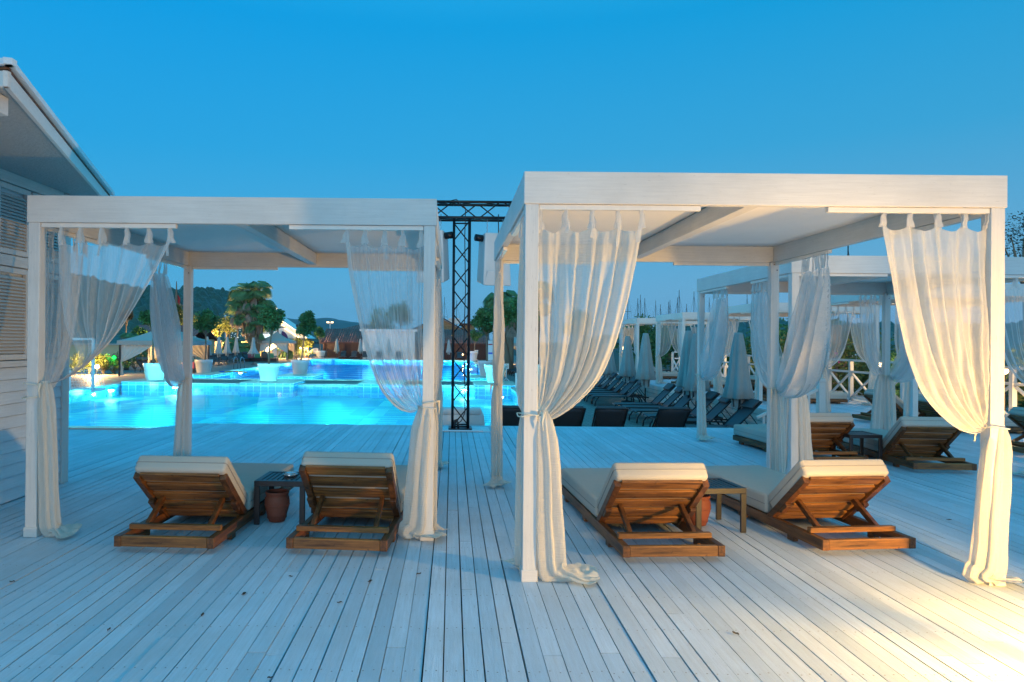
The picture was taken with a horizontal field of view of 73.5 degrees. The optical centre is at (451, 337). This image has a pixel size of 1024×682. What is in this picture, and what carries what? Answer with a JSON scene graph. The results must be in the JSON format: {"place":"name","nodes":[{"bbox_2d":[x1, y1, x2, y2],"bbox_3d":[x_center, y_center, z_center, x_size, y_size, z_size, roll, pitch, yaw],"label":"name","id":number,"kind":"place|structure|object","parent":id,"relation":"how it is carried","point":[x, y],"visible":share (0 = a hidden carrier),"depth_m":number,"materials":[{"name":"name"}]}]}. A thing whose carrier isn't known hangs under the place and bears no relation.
{"place":"outdoors","nodes":[
{"label":"outdoors","id":0,"kind":"place"},
{"bbox_2d":[0,57,114,503],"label":"white house","id":1,"kind":"structure","parent":0,"point":[42,152],"depth_m":6.30,"materials":[{"name":"paint"}]},
{"bbox_2d":[70,273,321,343],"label":"hills","id":2,"kind":"structure","parent":0,"point":[214,300],"depth_m":339.14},
{"bbox_2d":[69,394,515,426],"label":"pool floor","id":3,"kind":"structure","parent":0,"point":[143,411],"depth_m":26.70,"materials":[{"name":"tile"}]},
{"bbox_2d":[121,378,171,395],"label":"tiled plinth","id":4,"kind":"structure","parent":3,"relation":"on","point":[140,387],"depth_m":33.19,"materials":[{"name":"blue tile"}]},
{"bbox_2d":[137,305,168,379],"bbox_3d":[-15.210,0.316,34.852,1.537,4.018,1.682,1,0,0],"label":"potted tree","id":5,"kind":"object","parent":4,"relation":"on","point":[152,371],"visible":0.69,"depth_m":34.41,"materials":[{"name":"green plant"}]},
{"bbox_2d":[239,379,305,396],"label":"tiled plinth","id":6,"kind":"structure","parent":3,"relation":"on","point":[277,388],"depth_m":33.19,"materials":[{"name":"blue tile"}]},
{"bbox_2d":[256,304,285,380],"bbox_3d":[-9.175,0.323,34.763,1.540,4.041,1.328,1,0,-30],"label":"potted tree","id":7,"kind":"object","parent":6,"relation":"on","point":[270,317],"visible":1,"depth_m":34.47,"materials":[{"name":"green plant"}]},
{"bbox_2d":[358,380,406,397],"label":"tiled plinth","id":8,"kind":"structure","parent":3,"relation":"on","point":[369,389],"depth_m":33.19,"materials":[{"name":"blue tile"}]},
{"bbox_2d":[472,381,514,398],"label":"tiled plinth","id":9,"kind":"structure","parent":3,"relation":"on","point":[481,389],"depth_m":32.98,"materials":[{"name":"blue tile"}]},
{"bbox_2d":[484,304,512,382],"bbox_3d":[2.406,0.333,34.800,1.490,4.184,1.318,1,0,0],"label":"potted tree","id":10,"kind":"object","parent":9,"relation":"on","point":[489,368],"visible":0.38,"depth_m":34.61,"materials":[{"name":"green plant"}]},
{"bbox_2d":[69,384,517,404],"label":"pool walls","id":11,"kind":"structure","parent":0,"point":[234,389],"depth_m":34.08,"materials":[{"name":"tile"}]},
{"bbox_2d":[237,365,478,379],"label":"pool floor","id":12,"kind":"structure","parent":0,"point":[358,372],"depth_m":59.78,"materials":[{"name":"tile"}]},
{"bbox_2d":[192,372,230,377],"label":"tiled plinth","id":13,"kind":"structure","parent":12,"relation":"on","point":[213,375],"depth_m":41.20,"materials":[{"name":"blue tile"}]},
{"bbox_2d":[193,308,221,372],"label":"potted tree","id":14,"kind":"object","parent":13,"relation":"on","point":[206,321],"visible":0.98,"depth_m":42.46,"materials":[{"name":"green plant"}]},
{"bbox_2d":[277,373,322,378],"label":"tiled plinth","id":15,"kind":"structure","parent":12,"relation":"on","point":[300,376],"depth_m":39.95,"materials":[{"name":"blue tile"}]},
{"bbox_2d":[291,310,316,373],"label":"potted tree","id":16,"kind":"object","parent":15,"relation":"on","point":[306,325],"visible":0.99,"depth_m":41.44,"materials":[{"name":"green plant"}]},
{"bbox_2d":[230,360,479,377],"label":"pool walls","id":17,"kind":"structure","parent":12,"relation":"on","point":[252,371],"depth_m":77.98,"materials":[{"name":"tile"}]},
{"bbox_2d":[466,375,486,380],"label":"tiled plinth","id":18,"kind":"structure","parent":12,"relation":"on","point":[477,378],"depth_m":39.39,"materials":[{"name":"blue tile"}]},
{"bbox_2d":[470,306,493,375],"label":"potted tree","id":19,"kind":"object","parent":18,"relation":"on","point":[481,320],"visible":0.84,"depth_m":41.13,"materials":[{"name":"green plant"}]},
{"bbox_2d":[320,328,489,359],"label":"timber building","id":20,"kind":"structure","parent":0,"point":[348,340],"depth_m":84.00,"materials":[{"name":"brown wood"}]},
{"bbox_2d":[287,318,539,342],"bbox_3d":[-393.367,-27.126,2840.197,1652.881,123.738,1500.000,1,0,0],"label":"distant mountains","id":21,"kind":"structure","parent":0,"point":[336,323],"depth_m":2728.99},
{"bbox_2d":[69,354,766,429],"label":"paving","id":22,"kind":"structure","parent":0,"point":[110,377],"depth_m":36.91,"materials":[{"name":"grey stone"}]},
{"bbox_2d":[69,338,105,391],"bbox_3d":[-16.310,1.145,28.858,3.155,2.248,1.216,0,0,4],"label":"pool goal","id":23,"kind":"object","parent":22,"relation":"on","point":[93,381],"visible":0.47,"depth_m":28.28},
{"bbox_2d":[69,343,123,367],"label":"garden wall","id":24,"kind":"structure","parent":22,"relation":"on","point":[82,349],"depth_m":51.99,"materials":[{"name":"stone"}]},
{"bbox_2d":[117,324,211,375],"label":"gazebo","id":25,"kind":"object","parent":22,"relation":"on","point":[131,347],"visible":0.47,"depth_m":40.53,"materials":[{"name":"beige fabric"}]},
{"bbox_2d":[120,325,216,363],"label":"red roofed house","id":26,"kind":"structure","parent":22,"relation":"on","point":[210,335],"depth_m":65.32,"materials":[{"name":"tile"}]},
{"bbox_2d":[225,281,277,357],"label":"fan palm","id":27,"kind":"object","parent":22,"relation":"on","point":[249,301],"visible":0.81,"depth_m":73.31,"materials":[{"name":"green plant"}]},
{"bbox_2d":[257,332,295,360],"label":"gazebo","id":28,"kind":"object","parent":22,"relation":"on","point":[282,342],"visible":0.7,"depth_m":73.90,"materials":[{"name":"beige fabric"}]},
{"bbox_2d":[263,318,315,355],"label":"lit pavilion","id":29,"kind":"structure","parent":22,"relation":"on","point":[289,329],"depth_m":96.01,"materials":[{"name":"white fabric"}]},
{"bbox_2d":[69,382,516,429],"bbox_3d":[-6.695,2.306,25.536,19.690,0.046,17.740,1,0,0],"label":"pool coping","id":30,"kind":"object","parent":22,"relation":"on","point":[514,389],"visible":0.12,"depth_m":16.94,"materials":[{"name":"stone"}]},
{"bbox_2d":[193,359,478,381],"bbox_3d":[-6.647,2.505,58.135,18.590,0.046,40.340,1,0,0],"label":"pool coping","id":31,"kind":"object","parent":22,"relation":"on","point":[320,379],"visible":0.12,"depth_m":38.11,"materials":[{"name":"stone"}]},
{"bbox_2d":[368,303,398,328],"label":"garden tree","id":32,"kind":"object","parent":22,"relation":"on","point":[378,320],"visible":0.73,"depth_m":95.81,"materials":[{"name":"green plant"}]},
{"bbox_2d":[360,329,417,359],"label":"pale kiosk","id":33,"kind":"object","parent":22,"relation":"on","point":[372,337],"visible":0.71,"depth_m":82.30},
{"bbox_2d":[482,290,517,373],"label":"fan palm","id":34,"kind":"object","parent":22,"relation":"on","point":[510,330],"visible":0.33,"depth_m":47.62,"materials":[{"name":"green plant"}]},
{"bbox_2d":[502,405,520,425],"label":"grey lounger","id":35,"kind":"object","parent":22,"relation":"on","point":[509,416],"visible":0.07,"depth_m":13.46,"materials":[{"name":"grey fabric"}]},
{"bbox_2d":[553,406,585,426],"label":"grey lounger","id":36,"kind":"object","parent":22,"relation":"on","point":[573,416],"visible":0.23,"depth_m":13.52,"materials":[{"name":"grey fabric"}]},
{"bbox_2d":[591,406,628,426],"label":"grey lounger","id":37,"kind":"object","parent":22,"relation":"on","point":[610,416],"visible":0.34,"depth_m":13.47,"materials":[{"name":"grey fabric"}]},
{"bbox_2d":[618,336,635,401],"bbox_3d":[6.655,1.198,26.005,0.684,2.500,0.668,1,0,-33],"label":"closed umbrella","id":38,"kind":"object","parent":22,"relation":"on","point":[627,369],"visible":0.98,"depth_m":25.84,"materials":[{"name":"grey fabric"}]},
{"bbox_2d":[614,313,671,361],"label":"garden tree","id":39,"kind":"object","parent":22,"relation":"on","point":[646,328],"visible":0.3,"depth_m":41.69,"materials":[{"name":"green plant"}]},
{"bbox_2d":[612,383,675,405],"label":"grey lounger","id":40,"kind":"object","parent":22,"relation":"on","point":[668,388],"visible":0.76,"depth_m":21.32,"materials":[{"name":"grey fabric"}]},
{"bbox_2d":[635,333,655,401],"bbox_3d":[6.621,1.144,23.305,0.688,2.575,0.705,1,0,-10],"label":"closed umbrella","id":41,"kind":"object","parent":22,"relation":"on","point":[645,374],"visible":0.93,"depth_m":23.14,"materials":[{"name":"grey fabric"}]},
{"bbox_2d":[628,391,694,422],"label":"grey lounger","id":42,"kind":"object","parent":22,"relation":"on","point":[682,401],"visible":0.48,"depth_m":19.34,"materials":[{"name":"grey fabric"}]},
{"bbox_2d":[649,326,681,368],"bbox_3d":[12.967,0.961,40.029,3.330,3.281,3.122,1,0,0],"label":"garden tree","id":43,"kind":"object","parent":22,"relation":"on","point":[666,341],"visible":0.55,"depth_m":39.95,"materials":[{"name":"green plant"}]},
{"bbox_2d":[652,407,691,426],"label":"grey lounger","id":44,"kind":"object","parent":22,"relation":"on","point":[671,416],"visible":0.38,"depth_m":13.47,"materials":[{"name":"grey fabric"}]},
{"bbox_2d":[598,375,766,427],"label":"loungers","id":45,"kind":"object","parent":22,"relation":"on","point":[651,392],"depth_m":20.54,"materials":[{"name":"grey wood"}]},
{"bbox_2d":[756,378,825,423],"bbox_3d":[6.471,1.466,13.042,1.246,1.370,0.150,0,0,5],"label":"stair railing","id":46,"kind":"object","parent":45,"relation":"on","point":[820,390],"visible":0.38,"depth_m":12.94,"materials":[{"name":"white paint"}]},
{"bbox_2d":[642,391,722,426],"bbox_3d":[6.024,1.895,17.889,1.920,0.977,0.704,0,0,1],"label":"grey lounger","id":47,"kind":"object","parent":22,"relation":"on","point":[711,396],"visible":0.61,"depth_m":17.80,"materials":[{"name":"grey fabric"}]},
{"bbox_2d":[675,330,694,423],"bbox_3d":[6.698,1.107,19.276,0.712,2.600,0.694,1,0,-12],"label":"closed umbrella","id":48,"kind":"object","parent":22,"relation":"on","point":[684,362],"visible":0.47,"depth_m":19.20,"materials":[{"name":"grey fabric"}]},
{"bbox_2d":[653,396,731,424],"bbox_3d":[6.024,1.889,16.890,1.920,0.977,0.704,0,0,3],"label":"grey lounger","id":49,"kind":"object","parent":22,"relation":"on","point":[717,409],"visible":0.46,"depth_m":16.85,"materials":[{"name":"grey fabric"}]},
{"bbox_2d":[684,334,710,423],"bbox_3d":[6.544,1.150,18.274,0.684,2.500,0.668,0,0,37],"label":"closed umbrella","id":50,"kind":"object","parent":22,"relation":"on","point":[691,383],"visible":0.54,"depth_m":18.17,"materials":[{"name":"grey fabric"}]},
{"bbox_2d":[684,399,762,427],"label":"grey lounger","id":51,"kind":"object","parent":22,"relation":"on","point":[745,412],"visible":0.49,"depth_m":15.51,"materials":[{"name":"grey fabric"}]},
{"bbox_2d":[722,332,754,409],"bbox_3d":[6.685,1.137,15.910,0.668,2.500,0.684,1,0,-31],"label":"closed umbrella","id":52,"kind":"object","parent":22,"relation":"on","point":[738,390],"visible":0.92,"depth_m":15.77,"materials":[{"name":"grey fabric"}]},
{"bbox_2d":[839,350,899,394],"bbox_3d":[12.940,1.430,20.294,2.673,2.180,2.257,1,0,0],"label":"shrub","id":53,"kind":"object","parent":22,"relation":"on","point":[863,377],"visible":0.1,"depth_m":20.30,"materials":[{"name":"green plant"}]},
{"bbox_2d":[395,431,527,681],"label":"deck underlay","id":54,"kind":"object","parent":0,"point":[460,583],"depth_m":4.28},
{"bbox_2d":[0,373,1023,681],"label":"deck","id":55,"kind":"structure","parent":54,"relation":"on","point":[928,611],"depth_m":4.14,"materials":[{"name":"white wood"}]},
{"bbox_2d":[114,455,293,548],"bbox_3d":[-1.982,1.213,5.833,0.724,0.634,2.044,0,0,3],"label":"wooden lounger","id":56,"kind":"object","parent":55,"relation":"on","point":[214,487],"visible":0.84,"depth_m":5.14,"materials":[{"name":"brown wood"}]},
{"bbox_2d":[23,195,441,540],"bbox_3d":[-1.685,0.241,6.739,3.117,2.599,3.108,1,0,0],"label":"cabana","id":57,"kind":"object","parent":55,"relation":"on","point":[242,233],"visible":0.86,"depth_m":5.20,"materials":[{"name":"white paint"}]},
{"bbox_2d":[21,231,87,398],"bbox_3d":[-3.211,0.332,5.571,0.283,2.366,0.805,1,0,0],"label":"sheer curtain","id":58,"kind":"object","parent":57,"relation":"hanging from","point":[74,249],"visible":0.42,"depth_m":5.59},
{"bbox_2d":[23,227,175,538],"bbox_3d":[-2.694,0.334,5.222,1.128,2.366,0.291,1,0,0],"label":"sheer curtain","id":59,"kind":"object","parent":57,"relation":"hanging from","point":[50,524],"visible":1,"depth_m":5.21,"materials":[{"name":"fabric"}]},
{"bbox_2d":[147,259,192,455],"bbox_3d":[-3.206,0.345,7.746,0.281,2.366,1.122,1,0,0],"label":"sheer curtain","id":60,"kind":"object","parent":57,"relation":"hanging from","point":[174,373],"visible":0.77,"depth_m":7.88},
{"bbox_2d":[340,230,446,539],"bbox_3d":[-0.448,0.354,5.217,0.837,2.366,0.282,1,0,0],"label":"sheer curtain","id":61,"kind":"object","parent":57,"relation":"hanging from","point":[412,523],"visible":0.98,"depth_m":5.20,"materials":[{"name":"fabric"}]},
{"bbox_2d":[422,249,447,530],"bbox_3d":[-0.172,0.358,5.411,0.284,2.366,0.476,0,0,20],"label":"sheer curtain","id":62,"kind":"object","parent":57,"relation":"hanging from","point":[436,526],"visible":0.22,"depth_m":5.32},
{"bbox_2d":[435,268,448,468],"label":"sheer curtain","id":63,"kind":"object","parent":57,"relation":"hanging from","point":[439,331],"visible":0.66,"depth_m":7.96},
{"bbox_2d":[264,488,289,522],"bbox_3d":[-1.462,1.410,5.711,0.209,0.250,0.209,1,0,0],"label":"terracotta pot","id":64,"kind":"object","parent":55,"relation":"on","point":[277,502],"visible":1,"depth_m":5.64,"materials":[{"name":"ceramic"}]},
{"bbox_2d":[254,471,312,524],"bbox_3d":[-1.402,1.355,5.782,0.420,0.358,0.420,0,0,2],"label":"side table","id":65,"kind":"object","parent":55,"relation":"on","point":[271,479],"visible":0.59,"depth_m":5.58,"materials":[{"name":"wood"}]},
{"bbox_2d":[286,451,407,551],"bbox_3d":[-0.736,1.206,5.812,0.724,0.668,2.044,0,0,4],"label":"wooden lounger","id":66,"kind":"object","parent":55,"relation":"on","point":[356,484],"visible":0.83,"depth_m":5.13,"materials":[{"name":"brown wood"}]},
{"bbox_2d":[443,407,484,425],"bbox_3d":[0.165,1.844,13.511,1.042,0.950,0.742,1,0,0],"label":"covered sofa","id":67,"kind":"object","parent":55,"relation":"on","point":[476,416],"visible":0.37,"depth_m":13.16,"materials":[{"name":"fabric"}]},
{"bbox_2d":[443,426,489,431],"bbox_3d":[0.166,1.574,11.761,0.950,0.020,0.660,1,0,0],"label":"base plate","id":68,"kind":"object","parent":55,"relation":"on","point":[477,429],"visible":0.54,"depth_m":11.59,"materials":[{"name":"white paint"}]},
{"bbox_2d":[437,199,511,429],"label":"truss tower","id":69,"kind":"structure","parent":68,"relation":"on","point":[469,220],"depth_m":11.71,"materials":[{"name":"black metal"}]},
{"bbox_2d":[416,220,452,282],"bbox_3d":[-0.268,-1.538,11.867,0.629,1.214,0.539,0,0,12],"label":"loudspeaker","id":70,"kind":"object","parent":69,"relation":"attached to","point":[445,236],"visible":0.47,"depth_m":11.71,"materials":[{"name":"white plastic"}]},
{"bbox_2d":[474,214,510,285],"bbox_3d":[0.675,-1.490,11.867,0.629,1.214,0.539,1,0,-12],"label":"loudspeaker","id":71,"kind":"object","parent":69,"relation":"attached to","point":[486,269],"visible":0.62,"depth_m":11.68,"materials":[{"name":"white plastic"}]},
{"bbox_2d":[0,425,1023,676],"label":"deck screws","id":72,"kind":"object","parent":55,"relation":"on","point":[486,595],"visible":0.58,"depth_m":4.06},
{"bbox_2d":[561,463,724,557],"bbox_3d":[1.479,1.242,5.723,0.724,0.634,2.044,1,0,-3],"label":"wooden lounger","id":73,"kind":"object","parent":55,"relation":"on","point":[626,495],"visible":0.99,"depth_m":5.05,"materials":[{"name":"brown wood"}]},
{"bbox_2d":[619,318,708,372],"bbox_3d":[9.196,0.497,29.898,3.012,2.558,3.008,1,0,0],"label":"cabana","id":74,"kind":"object","parent":55,"relation":"on","point":[643,321],"visible":0.48,"depth_m":28.42,"materials":[{"name":"white paint"}]},
{"bbox_2d":[655,312,766,382],"bbox_3d":[9.196,0.463,24.298,3.012,2.558,3.008,1,0,0],"label":"cabana","id":75,"kind":"object","parent":55,"relation":"on","point":[684,317],"visible":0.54,"depth_m":23.41,"materials":[{"name":"white paint"}]},
{"bbox_2d":[695,478,746,532],"bbox_3d":[2.128,1.385,5.652,0.420,0.358,0.420,1,0,-6],"label":"side table","id":76,"kind":"object","parent":55,"relation":"on","point":[718,487],"visible":0.57,"depth_m":5.46,"materials":[{"name":"brown wood"}]},
{"bbox_2d":[494,171,1007,585],"bbox_3d":[1.978,0.269,5.859,3.062,2.597,3.088,1,0,0],"label":"cabana","id":77,"kind":"object","parent":55,"relation":"on","point":[772,221],"visible":0.69,"depth_m":4.33,"materials":[{"name":"white paint"}]},
{"bbox_2d":[483,259,512,486],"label":"sheer curtain","id":78,"kind":"object","parent":77,"relation":"hanging from","point":[498,342],"visible":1,"depth_m":7.11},
{"bbox_2d":[501,217,537,570],"bbox_3d":[0.471,0.358,4.546,0.275,2.366,0.488,0,0,17],"label":"sheer curtain","id":79,"kind":"object","parent":77,"relation":"hanging from","point":[516,560],"visible":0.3,"depth_m":4.47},
{"bbox_2d":[519,209,645,584],"bbox_3d":[0.835,0.360,4.352,0.806,2.366,0.297,1,0,0],"label":"sheer curtain","id":80,"kind":"object","parent":77,"relation":"hanging from","point":[585,279],"visible":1,"depth_m":4.35,"materials":[{"name":"fabric"}]},
{"bbox_2d":[767,252,830,473],"bbox_3d":[3.474,0.398,6.862,0.308,2.366,1.112,1,0,0],"label":"sheer curtain","id":81,"kind":"object","parent":77,"relation":"hanging from","point":[791,380],"visible":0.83,"depth_m":6.71,"materials":[{"name":"fabric"}]},
{"bbox_2d":[878,213,1023,585],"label":"sheer curtain","id":82,"kind":"object","parent":77,"relation":"hanging from","point":[938,278],"visible":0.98,"depth_m":4.35,"materials":[{"name":"fabric"}]},
{"bbox_2d":[713,302,878,404],"bbox_3d":[9.197,0.428,18.598,3.012,2.558,3.008,1,0,0],"label":"cabana","id":83,"kind":"object","parent":55,"relation":"on","point":[743,310],"visible":0.43,"depth_m":17.11,"materials":[{"name":"white paint"}]},
{"bbox_2d":[847,313,876,404],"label":"sheer curtain","id":84,"kind":"object","parent":83,"relation":"hanging from","point":[871,380],"visible":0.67,"depth_m":17.11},
{"bbox_2d":[733,413,867,459],"bbox_3d":[4.759,1.294,9.511,0.724,0.634,2.044,1,0,-5],"label":"wooden lounger","id":85,"kind":"object","parent":55,"relation":"on","point":[828,430],"visible":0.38,"depth_m":8.90,"materials":[{"name":"brown wood"}]},
{"bbox_2d":[705,459,915,550],"bbox_3d":[2.902,1.256,5.929,0.724,0.634,2.044,1,0,-6],"label":"wooden lounger","id":86,"kind":"object","parent":55,"relation":"on","point":[844,490],"visible":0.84,"depth_m":5.29,"materials":[{"name":"brown wood"}]},
{"bbox_2d":[671,351,1023,413],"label":"crossed railing","id":87,"kind":"object","parent":55,"relation":"on","point":[1012,387],"visible":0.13,"depth_m":18.67,"materials":[{"name":"white paint"}]},
{"bbox_2d":[832,431,882,459],"bbox_3d":[5.318,1.433,8.972,0.420,0.358,0.420,1,0,0],"label":"side table","id":88,"kind":"object","parent":55,"relation":"on","point":[851,435],"visible":0.69,"depth_m":8.77,"materials":[{"name":"black wood"}]},
{"bbox_2d":[696,255,1023,473],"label":"cabana","id":89,"kind":"object","parent":55,"relation":"on","point":[860,275],"visible":0.59,"depth_m":8.76,"materials":[{"name":"white paint"}]},
{"bbox_2d":[695,289,727,439],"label":"sheer curtain","id":90,"kind":"object","parent":89,"relation":"hanging from","point":[708,372],"visible":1,"depth_m":10.49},
{"bbox_2d":[751,281,787,467],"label":"sheer curtain","id":91,"kind":"object","parent":89,"relation":"hanging from","point":[756,360],"visible":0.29,"depth_m":8.67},
{"bbox_2d":[798,274,830,460],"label":"sheer curtain","id":92,"kind":"object","parent":89,"relation":"hanging from","point":[805,451],"visible":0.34,"depth_m":7.89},
{"bbox_2d":[859,295,886,428],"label":"sheer curtain","id":93,"kind":"object","parent":89,"relation":"hanging from","point":[877,416],"visible":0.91,"depth_m":10.90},
{"bbox_2d":[883,341,914,430],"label":"sheer curtain","id":94,"kind":"object","parent":89,"relation":"hanging from","point":[902,371],"visible":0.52,"depth_m":10.71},
{"bbox_2d":[1005,278,1023,474],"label":"sheer curtain","id":95,"kind":"object","parent":89,"relation":"hanging from","point":[1015,283],"visible":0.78,"depth_m":7.94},
{"bbox_2d":[826,327,903,392],"bbox_3d":[13.379,0.982,22.374,2.746,2.799,2.244,1,0,0],"label":"shrub","id":96,"kind":"object","parent":55,"relation":"on","point":[852,350],"visible":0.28,"depth_m":22.20,"materials":[{"name":"green plant"}]},
{"bbox_2d":[852,389,919,420],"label":"wooden lounger","id":97,"kind":"object","parent":55,"relation":"on","point":[868,394],"visible":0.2,"depth_m":13.54,"materials":[{"name":"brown wood"}]},
{"bbox_2d":[837,416,976,470],"bbox_3d":[5.920,1.302,9.112,0.724,0.634,2.044,0,0,4],"label":"wooden lounger","id":98,"kind":"object","parent":55,"relation":"on","point":[924,438],"visible":0.78,"depth_m":8.47,"materials":[{"name":"brown wood"}]},
{"bbox_2d":[817,284,1023,416],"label":"cabana","id":99,"kind":"object","parent":55,"relation":"on","point":[845,300],"visible":0.14,"depth_m":12.83,"materials":[{"name":"white paint"}]},
{"bbox_2d":[824,306,854,412],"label":"sheer curtain","id":100,"kind":"object","parent":99,"relation":"hanging from","point":[827,400],"visible":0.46,"depth_m":14.35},
{"bbox_2d":[894,304,910,416],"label":"sheer curtain","id":101,"kind":"object","parent":99,"relation":"hanging from","point":[907,394],"visible":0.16,"depth_m":11.60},
{"bbox_2d":[918,394,1023,433],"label":"wooden lounger","id":102,"kind":"object","parent":55,"relation":"on","point":[926,408],"visible":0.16,"depth_m":12.10,"materials":[{"name":"brown wood"}]},
{"bbox_2d":[1004,343,1023,407],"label":"shrub","id":103,"kind":"object","parent":55,"relation":"on","point":[1020,396],"visible":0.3,"depth_m":14.74,"materials":[{"name":"green plant"}]},
{"bbox_2d":[1007,406,1023,452],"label":"wooden lounger","id":104,"kind":"object","parent":55,"relation":"on","point":[1016,415],"visible":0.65,"depth_m":9.85,"materials":[{"name":"brown wood"}]},
{"bbox_2d":[0,0,1023,341],"label":"sky","id":105,"kind":"structure","parent":0,"point":[410,99],"materials":[{"name":"blue"}]},
{"bbox_2d":[313,343,1021,402],"bbox_3d":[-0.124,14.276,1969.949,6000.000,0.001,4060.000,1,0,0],"label":"ground","id":106,"kind":"structure","parent":0,"point":[616,355],"depth_m":120.98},
{"bbox_2d":[779,314,855,358],"bbox_3d":[14.333,0.582,27.295,3.275,3.904,3.342,1,0,0],"label":"garden tree","id":107,"kind":"object","parent":106,"relation":"on","point":[809,334],"visible":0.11,"depth_m":26.44,"materials":[{"name":"green plant"}]},
{"bbox_2d":[830,324,851,390],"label":"stone pillar","id":108,"kind":"structure","parent":106,"relation":"on","point":[835,330],"depth_m":22.69,"materials":[{"name":"stone"}]},
{"bbox_2d":[1005,211,1023,371],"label":"garden tree","id":109,"kind":"object","parent":106,"relation":"on","point":[1018,249],"visible":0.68,"depth_m":24.02,"materials":[{"name":"green plant"}]},
{"bbox_2d":[615,319,1022,348],"bbox_3d":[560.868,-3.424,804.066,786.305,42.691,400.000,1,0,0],"label":"distant hills","id":110,"kind":"structure","parent":0,"point":[743,328],"depth_m":734.91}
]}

